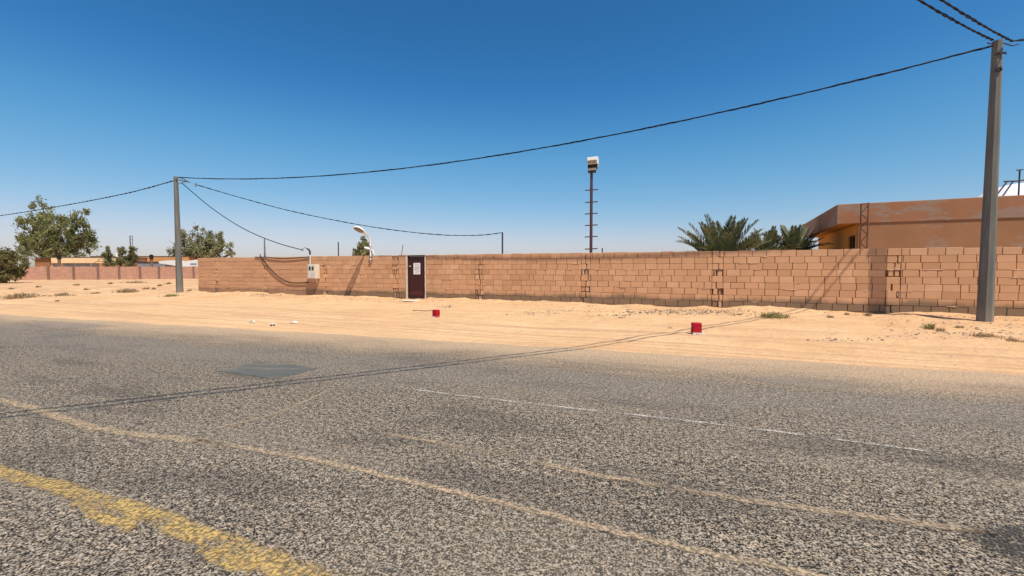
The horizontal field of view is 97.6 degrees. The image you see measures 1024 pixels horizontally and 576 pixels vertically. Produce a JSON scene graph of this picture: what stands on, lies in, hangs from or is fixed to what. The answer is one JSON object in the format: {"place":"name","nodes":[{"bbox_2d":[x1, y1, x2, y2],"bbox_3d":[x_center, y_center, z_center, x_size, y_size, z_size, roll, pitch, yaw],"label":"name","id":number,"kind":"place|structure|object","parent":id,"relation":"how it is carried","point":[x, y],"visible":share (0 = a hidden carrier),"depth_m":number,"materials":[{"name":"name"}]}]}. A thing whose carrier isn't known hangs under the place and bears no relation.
{"place":"outdoors","nodes":[
{"label":"outdoors","id":0,"kind":"place"},
{"bbox_2d":[0,314,1023,575],"bbox_3d":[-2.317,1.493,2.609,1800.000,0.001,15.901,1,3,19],"label":"road","id":1,"kind":"structure","parent":0,"point":[356,414],"depth_m":3.77,"materials":[{"name":"grey asphalt"}]},
{"bbox_2d":[2,322,97,333],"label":"road dust","id":2,"kind":"object","parent":1,"relation":"on","point":[69,327],"visible":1,"depth_m":12.38,"materials":[{"name":"beige sand"}]},
{"bbox_2d":[69,501,135,529],"bbox_3d":[-2.670,1.475,2.916,0.795,0.001,0.154,1,3,24],"label":"road marking","id":3,"kind":"object","parent":1,"relation":"on","point":[103,520],"visible":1,"depth_m":2.87,"materials":[{"name":"paint"}]},
{"bbox_2d":[0,398,219,445],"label":"road crack","id":4,"kind":"object","parent":1,"relation":"on","point":[79,423],"visible":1,"depth_m":4.53,"materials":[{"name":"asphalt"}]},
{"bbox_2d":[0,466,336,575],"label":"yellow road marking","id":5,"kind":"object","parent":1,"relation":"on","point":[224,537],"visible":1,"depth_m":2.76,"materials":[{"name":"paint"}]},
{"bbox_2d":[196,548,256,572],"bbox_3d":[-1.574,1.494,2.474,0.488,0.001,0.146,1,3,25],"label":"road marking","id":6,"kind":"object","parent":1,"relation":"on","point":[227,566],"visible":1,"depth_m":2.44,"materials":[{"name":"paint"}]},
{"bbox_2d":[214,362,317,378],"bbox_3d":[-3.897,1.295,7.118,1.389,0.012,0.807,1,3,23],"label":"road patch","id":7,"kind":"object","parent":1,"relation":"on","point":[268,370],"visible":1,"depth_m":7.09,"materials":[{"name":"grey asphalt"}]},
{"bbox_2d":[218,390,329,427],"bbox_3d":[-2.615,1.376,5.191,0.266,0.001,1.649,1,3,22],"label":"road crack","id":8,"kind":"object","parent":1,"relation":"on","point":[276,412],"visible":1,"depth_m":5.11,"materials":[{"name":"grey asphalt"}]},
{"bbox_2d":[198,440,824,575],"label":"road crack","id":9,"kind":"object","parent":1,"relation":"on","point":[802,571],"visible":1,"depth_m":2.94,"materials":[{"name":"asphalt"}]},
{"bbox_2d":[396,387,925,450],"bbox_3d":[1.073,1.383,5.000,5.670,0.001,0.139,1,3,22],"label":"white road marking","id":10,"kind":"object","parent":1,"relation":"on","point":[684,420],"visible":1,"depth_m":4.72,"materials":[{"name":"paint"}]},
{"bbox_2d":[390,433,990,534],"bbox_3d":[0.818,1.450,3.476,4.507,0.001,0.224,1,3,22],"label":"road crack","id":11,"kind":"object","parent":1,"relation":"on","point":[801,507],"visible":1,"depth_m":3.09,"materials":[{"name":"asphalt"}]},
{"bbox_2d":[973,526,1023,559],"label":"road stain","id":12,"kind":"object","parent":1,"relation":"on","point":[1002,544],"visible":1,"depth_m":2.64,"materials":[{"name":"asphalt"}]},
{"bbox_2d":[0,279,1023,374],"bbox_3d":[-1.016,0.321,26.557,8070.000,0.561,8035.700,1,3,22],"label":"ground","id":13,"kind":"structure","parent":0,"point":[481,321],"depth_m":12.19,"materials":[{"name":"beige sand"}]},
{"bbox_2d":[0,246,30,282],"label":"thorn bush","id":14,"kind":"object","parent":13,"relation":"on","point":[9,267],"visible":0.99,"depth_m":46.94,"materials":[{"name":"green plant"}]},
{"bbox_2d":[0,292,47,299],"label":"dry shrub","id":15,"kind":"object","parent":13,"relation":"on","point":[18,296],"visible":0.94,"depth_m":22.17,"materials":[{"name":"brown plant"}]},
{"bbox_2d":[13,245,36,260],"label":"palm tree","id":16,"kind":"object","parent":13,"relation":"on","point":[23,253],"visible":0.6,"depth_m":71.85,"materials":[{"name":"green plant"}]},
{"bbox_2d":[11,195,101,256],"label":"tree","id":17,"kind":"object","parent":13,"relation":"on","point":[48,230],"visible":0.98,"depth_m":80.63,"materials":[{"name":"green plant"}]},
{"bbox_2d":[56,254,61,266],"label":"dark post","id":18,"kind":"object","parent":13,"relation":"on","point":[59,257],"visible":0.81,"depth_m":68.23,"materials":[{"name":"black metal"}]},
{"bbox_2d":[48,292,76,296],"bbox_3d":[-22.983,0.317,22.899,1.121,0.231,1.010,-2,3,-40],"label":"dry shrub","id":19,"kind":"object","parent":13,"relation":"on","point":[62,294],"visible":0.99,"depth_m":22.82,"materials":[{"name":"brown plant"}]},
{"bbox_2d":[34,257,145,266],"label":"flat house","id":20,"kind":"structure","parent":13,"relation":"on","point":[68,261],"depth_m":71.17,"materials":[{"name":"beige concrete"}]},
{"bbox_2d":[63,263,74,266],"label":"window","id":21,"kind":"structure","parent":20,"relation":"in","point":[64,264],"depth_m":71.33,"materials":[{"name":"grey glass"}]},
{"bbox_2d":[76,263,89,266],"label":"window","id":22,"kind":"structure","parent":20,"relation":"in","point":[77,264],"depth_m":71.33,"materials":[{"name":"grey glass"}]},
{"bbox_2d":[10,266,197,279],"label":"wall","id":23,"kind":"structure","parent":13,"relation":"on","point":[79,273],"depth_m":62.69,"materials":[{"name":"brick"}]},
{"bbox_2d":[94,253,115,266],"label":"palm tree","id":24,"kind":"object","parent":13,"relation":"on","point":[104,259],"visible":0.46,"depth_m":67.72,"materials":[{"name":"green plant"}]},
{"bbox_2d":[101,246,114,266],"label":"tree","id":25,"kind":"object","parent":13,"relation":"on","point":[109,263],"visible":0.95,"depth_m":66.88,"materials":[{"name":"green plant"}]},
{"bbox_2d":[113,246,129,266],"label":"tree","id":26,"kind":"object","parent":13,"relation":"on","point":[119,261],"visible":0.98,"depth_m":66.56,"materials":[{"name":"green plant"}]},
{"bbox_2d":[110,287,139,292],"bbox_3d":[-21.116,0.102,24.519,1.345,0.328,1.299,-1,3,-29],"label":"dry shrub","id":27,"kind":"object","parent":13,"relation":"on","point":[126,290],"visible":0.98,"depth_m":24.41,"materials":[{"name":"brown plant"}]},
{"bbox_2d":[121,245,139,266],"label":"tree","id":28,"kind":"object","parent":13,"relation":"on","point":[133,257],"visible":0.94,"depth_m":67.30,"materials":[{"name":"green plant"}]},
{"bbox_2d":[149,254,153,266],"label":"dark post","id":29,"kind":"object","parent":13,"relation":"on","point":[151,257],"visible":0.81,"depth_m":68.74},
{"bbox_2d":[90,256,218,261],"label":"orange house","id":30,"kind":"structure","parent":13,"relation":"on","point":[165,258],"depth_m":75.86,"materials":[{"name":"orange paint"}]},
{"bbox_2d":[137,262,174,266],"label":"tin shed","id":31,"kind":"structure","parent":13,"relation":"on","point":[147,264],"depth_m":72.40,"materials":[{"name":"white metal"}]},
{"bbox_2d":[162,294,183,296],"bbox_3d":[-16.921,0.343,22.164,0.981,0.196,0.794,1,3,17],"label":"dry shrub","id":32,"kind":"object","parent":13,"relation":"on","point":[170,295],"visible":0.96,"depth_m":22.13,"materials":[{"name":"plant"}]},
{"bbox_2d":[159,260,198,266],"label":"white canopy","id":33,"kind":"object","parent":13,"relation":"on","point":[191,263],"visible":0.45,"depth_m":70.90,"materials":[{"name":"metal"}]},
{"bbox_2d":[173,176,196,292],"bbox_3d":[-17.723,-2.649,24.338,1.512,6.813,0.330,1,3,19],"label":"utility pole","id":34,"kind":"object","parent":13,"relation":"on","point":[178,269],"visible":0.94,"depth_m":24.43,"materials":[{"name":"concrete"}]},
{"bbox_2d":[0,179,175,215],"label":"overhead cable","id":35,"kind":"object","parent":34,"relation":"attached to","point":[91,200],"visible":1,"depth_m":29.63,"materials":[{"name":"black rubber"}]},
{"bbox_2d":[181,182,303,250],"bbox_3d":[-13.848,-3.803,23.709,8.054,3.786,1.374,1,3,18],"label":"overhead cable","id":36,"kind":"object","parent":34,"relation":"attached to","point":[238,225],"visible":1,"depth_m":24.34,"materials":[{"name":"black rubber"}]},
{"bbox_2d":[198,185,501,235],"bbox_3d":[-8.753,-4.221,24.881,16.525,2.775,1.791,0,2,1],"label":"overhead cable","id":37,"kind":"object","parent":34,"relation":"attached to","point":[352,223],"visible":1,"depth_m":24.77,"materials":[{"name":"black rubber"}]},
{"bbox_2d":[179,44,994,179],"bbox_3d":[-3.015,-5.612,17.742,32.812,1.509,0.062,1,3,23],"label":"overhead cable","id":38,"kind":"object","parent":34,"relation":"attached to","point":[974,50],"visible":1,"depth_m":14.40,"materials":[{"name":"black rubber"}]},
{"bbox_2d":[166,223,235,259],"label":"tree","id":39,"kind":"object","parent":13,"relation":"on","point":[201,248],"visible":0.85,"depth_m":77.28,"materials":[{"name":"green plant"}]},
{"bbox_2d":[198,255,409,298],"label":"block wall","id":40,"kind":"structure","parent":13,"relation":"on","point":[382,276],"depth_m":21.99,"materials":[{"name":"brown brick"}]},
{"bbox_2d":[260,254,308,283],"bbox_3d":[-11.500,-0.981,22.541,3.304,1.490,0.061,1,3,23],"label":"wall cable","id":41,"kind":"object","parent":40,"relation":"attached to","point":[278,276],"depth_m":22.67,"materials":[{"name":"black rubber"}]},
{"bbox_2d":[267,256,308,258],"bbox_3d":[-11.633,-1.526,22.579,3.763,0.140,0.051,1,3,22],"label":"wall cable","id":42,"kind":"object","parent":40,"relation":"attached to","point":[286,258],"depth_m":22.44,"materials":[{"name":"black rubber"}]},
{"bbox_2d":[301,247,310,263],"bbox_3d":[-10.057,-1.342,21.895,0.521,1.292,0.096,1,3,14],"label":"meter post","id":43,"kind":"object","parent":40,"relation":"attached to","point":[309,255],"visible":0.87,"depth_m":21.82,"materials":[{"name":"metal"}]},
{"bbox_2d":[308,264,319,282],"bbox_3d":[-9.586,-0.685,21.646,0.500,0.900,0.294,1,3,22],"label":"meter box","id":44,"kind":"object","parent":40,"relation":"attached to","point":[313,271],"visible":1,"depth_m":21.52,"materials":[{"name":"plastic"}]},
{"bbox_2d":[308,265,314,277],"bbox_3d":[-9.638,-0.789,21.515,0.450,0.630,0.010,1,3,22],"label":"box door","id":45,"kind":"structure","parent":44,"relation":"in","point":[311,273],"depth_m":21.50,"materials":[{"name":"white metal"}]},
{"bbox_2d":[353,226,372,261],"bbox_3d":[-6.653,-1.954,20.024,0.370,1.537,1.005,1,3,22],"label":"wall lamp","id":46,"kind":"object","parent":40,"relation":"attached to","point":[359,229],"visible":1,"depth_m":19.89,"materials":[{"name":"white metal"}]},
{"bbox_2d":[352,236,372,255],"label":"tree","id":47,"kind":"object","parent":13,"relation":"on","point":[360,250],"visible":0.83,"depth_m":59.41,"materials":[{"name":"green plant"}]},
{"bbox_2d":[432,309,439,317],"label":"marker block","id":48,"kind":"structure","parent":13,"relation":"on","point":[435,313],"depth_m":13.60,"materials":[{"name":"red paint"}]},
{"bbox_2d":[9,289,1023,359],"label":"pebbles","id":49,"kind":"object","parent":13,"relation":"on","point":[964,334],"visible":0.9,"depth_m":11.82,"materials":[{"name":"stone"}]},
{"bbox_2d":[585,156,598,252],"bbox_3d":[3.036,-2.042,17.134,0.496,5.803,0.407,1,3,14],"label":"runged mast","id":50,"kind":"object","parent":13,"relation":"on","point":[593,163],"visible":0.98,"depth_m":17.02,"materials":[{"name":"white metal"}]},
{"bbox_2d":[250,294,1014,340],"bbox_3d":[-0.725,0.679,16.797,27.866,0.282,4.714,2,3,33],"label":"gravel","id":51,"kind":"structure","parent":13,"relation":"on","point":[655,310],"depth_m":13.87,"materials":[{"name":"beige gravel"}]},
{"bbox_2d":[691,322,704,334],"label":"marker block","id":52,"kind":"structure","parent":13,"relation":"on","point":[696,327],"depth_m":10.30,"materials":[{"name":"red paint"}]},
{"bbox_2d":[424,247,1023,315],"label":"block wall","id":53,"kind":"structure","parent":13,"relation":"on","point":[889,281],"depth_m":14.72,"materials":[{"name":"brown brick"}]},
{"bbox_2d":[408,255,424,297],"bbox_3d":[-4.186,-0.492,19.639,0.873,1.890,0.114,1,3,22],"label":"metal door","id":54,"kind":"structure","parent":53,"relation":"attached to","point":[416,285],"depth_m":19.64,"materials":[{"name":"paint"}]},
{"bbox_2d":[413,263,419,273],"bbox_3d":[-4.164,-0.846,19.598,0.350,0.500,0.016,1,3,22],"label":"door notice","id":55,"kind":"object","parent":54,"relation":"attached to","point":[416,268],"depth_m":19.61,"materials":[{"name":"paper"}]},
{"bbox_2d":[409,257,423,297],"bbox_3d":[-4.178,-0.463,19.660,0.767,1.820,0.040,1,3,22],"label":"door leaf","id":56,"kind":"structure","parent":54,"relation":"in","point":[416,277],"depth_m":19.64,"materials":[{"name":"paint"}]},
{"bbox_2d":[676,213,771,251],"bbox_3d":[8.636,-1.177,18.425,4.315,3.763,4.371,0,2,0],"label":"palm tree","id":57,"kind":"object","parent":13,"relation":"on","point":[728,237],"visible":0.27,"depth_m":17.63,"materials":[{"name":"green plant"}]},
{"bbox_2d":[740,225,800,250],"bbox_3d":[12.285,-1.194,21.500,3.026,3.530,3.141,0,2,0],"label":"palm tree","id":58,"kind":"object","parent":13,"relation":"on","point":[771,234],"visible":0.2,"depth_m":20.93,"materials":[{"name":"green plant"}]},
{"bbox_2d":[749,311,795,318],"bbox_3d":[7.424,0.748,12.773,1.143,0.230,0.961,0,2,0],"label":"dry shrub","id":59,"kind":"object","parent":13,"relation":"on","point":[773,315],"visible":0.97,"depth_m":12.62,"materials":[{"name":"plant"}]},
{"bbox_2d":[763,224,831,249],"bbox_3d":[13.478,-1.279,21.360,3.057,3.712,3.258,0,2,0],"label":"palm tree","id":60,"kind":"object","parent":13,"relation":"on","point":[803,243],"visible":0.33,"depth_m":20.93,"materials":[{"name":"green plant"}]},
{"bbox_2d":[859,202,868,248],"bbox_3d":[13.145,-1.198,16.774,0.051,3.947,0.274,-2,3,-37],"label":"lattice mast","id":61,"kind":"object","parent":13,"relation":"on","point":[867,221],"visible":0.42,"depth_m":16.73,"materials":[{"name":"grey metal"}]},
{"bbox_2d":[803,195,1023,249],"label":"stucco house","id":62,"kind":"structure","parent":13,"relation":"on","point":[941,223],"depth_m":16.36,"materials":[{"name":"paint"}]},
{"bbox_2d":[849,235,854,248],"bbox_3d":[13.863,-1.252,18.125,0.120,1.740,1.230,1,3,26],"label":"window","id":63,"kind":"structure","parent":62,"relation":"in","point":[851,246],"depth_m":18.56,"materials":[{"name":"glass"}]},
{"bbox_2d":[978,183,1023,196],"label":"roof dome","id":64,"kind":"structure","parent":62,"relation":"on","point":[1012,190],"depth_m":18.27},
{"bbox_2d":[998,169,1023,195],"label":"roof aerial","id":65,"kind":"object","parent":62,"relation":"on","point":[1018,180],"visible":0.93,"depth_m":15.26,"materials":[{"name":"metal"}]},
{"bbox_2d":[920,323,936,329],"bbox_3d":[9.909,0.880,10.576,0.353,0.219,0.437,-2,3,-44],"label":"dry shrub","id":66,"kind":"object","parent":13,"relation":"on","point":[931,326],"visible":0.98,"depth_m":10.60,"materials":[{"name":"green plant"}]},
{"bbox_2d":[963,332,1007,337],"bbox_3d":[10.169,1.006,9.619,0.830,0.130,0.630,0,2,0],"label":"dry shrub","id":67,"kind":"object","parent":13,"relation":"on","point":[989,335],"visible":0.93,"depth_m":9.59,"materials":[{"name":"brown plant"}]},
{"bbox_2d":[976,39,1018,321],"bbox_3d":[12.303,-2.433,11.389,0.353,7.593,0.563,-2,4,-45],"label":"utility pole","id":68,"kind":"object","parent":13,"relation":"on","point":[986,284],"visible":0.96,"depth_m":11.39,"materials":[{"name":"concrete"}]},
{"bbox_2d":[917,0,993,40],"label":"overhead cable","id":69,"kind":"object","parent":68,"relation":"attached to","point":[951,18],"visible":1,"depth_m":9.63,"materials":[{"name":"black rubber"}]},
{"bbox_2d":[939,0,1012,41],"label":"overhead cable","id":70,"kind":"object","parent":68,"relation":"attached to","point":[967,16],"visible":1,"depth_m":9.70,"materials":[{"name":"black rubber"}]},
{"bbox_2d":[1000,337,1023,342],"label":"dry shrub","id":71,"kind":"object","parent":13,"relation":"on","point":[1011,339],"visible":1,"depth_m":9.13,"materials":[{"name":"brown plant"}]},
{"bbox_2d":[0,0,1023,266],"label":"sky","id":72,"kind":"structure","parent":0,"point":[99,98],"materials":[{"name":"blue"}]}
]}

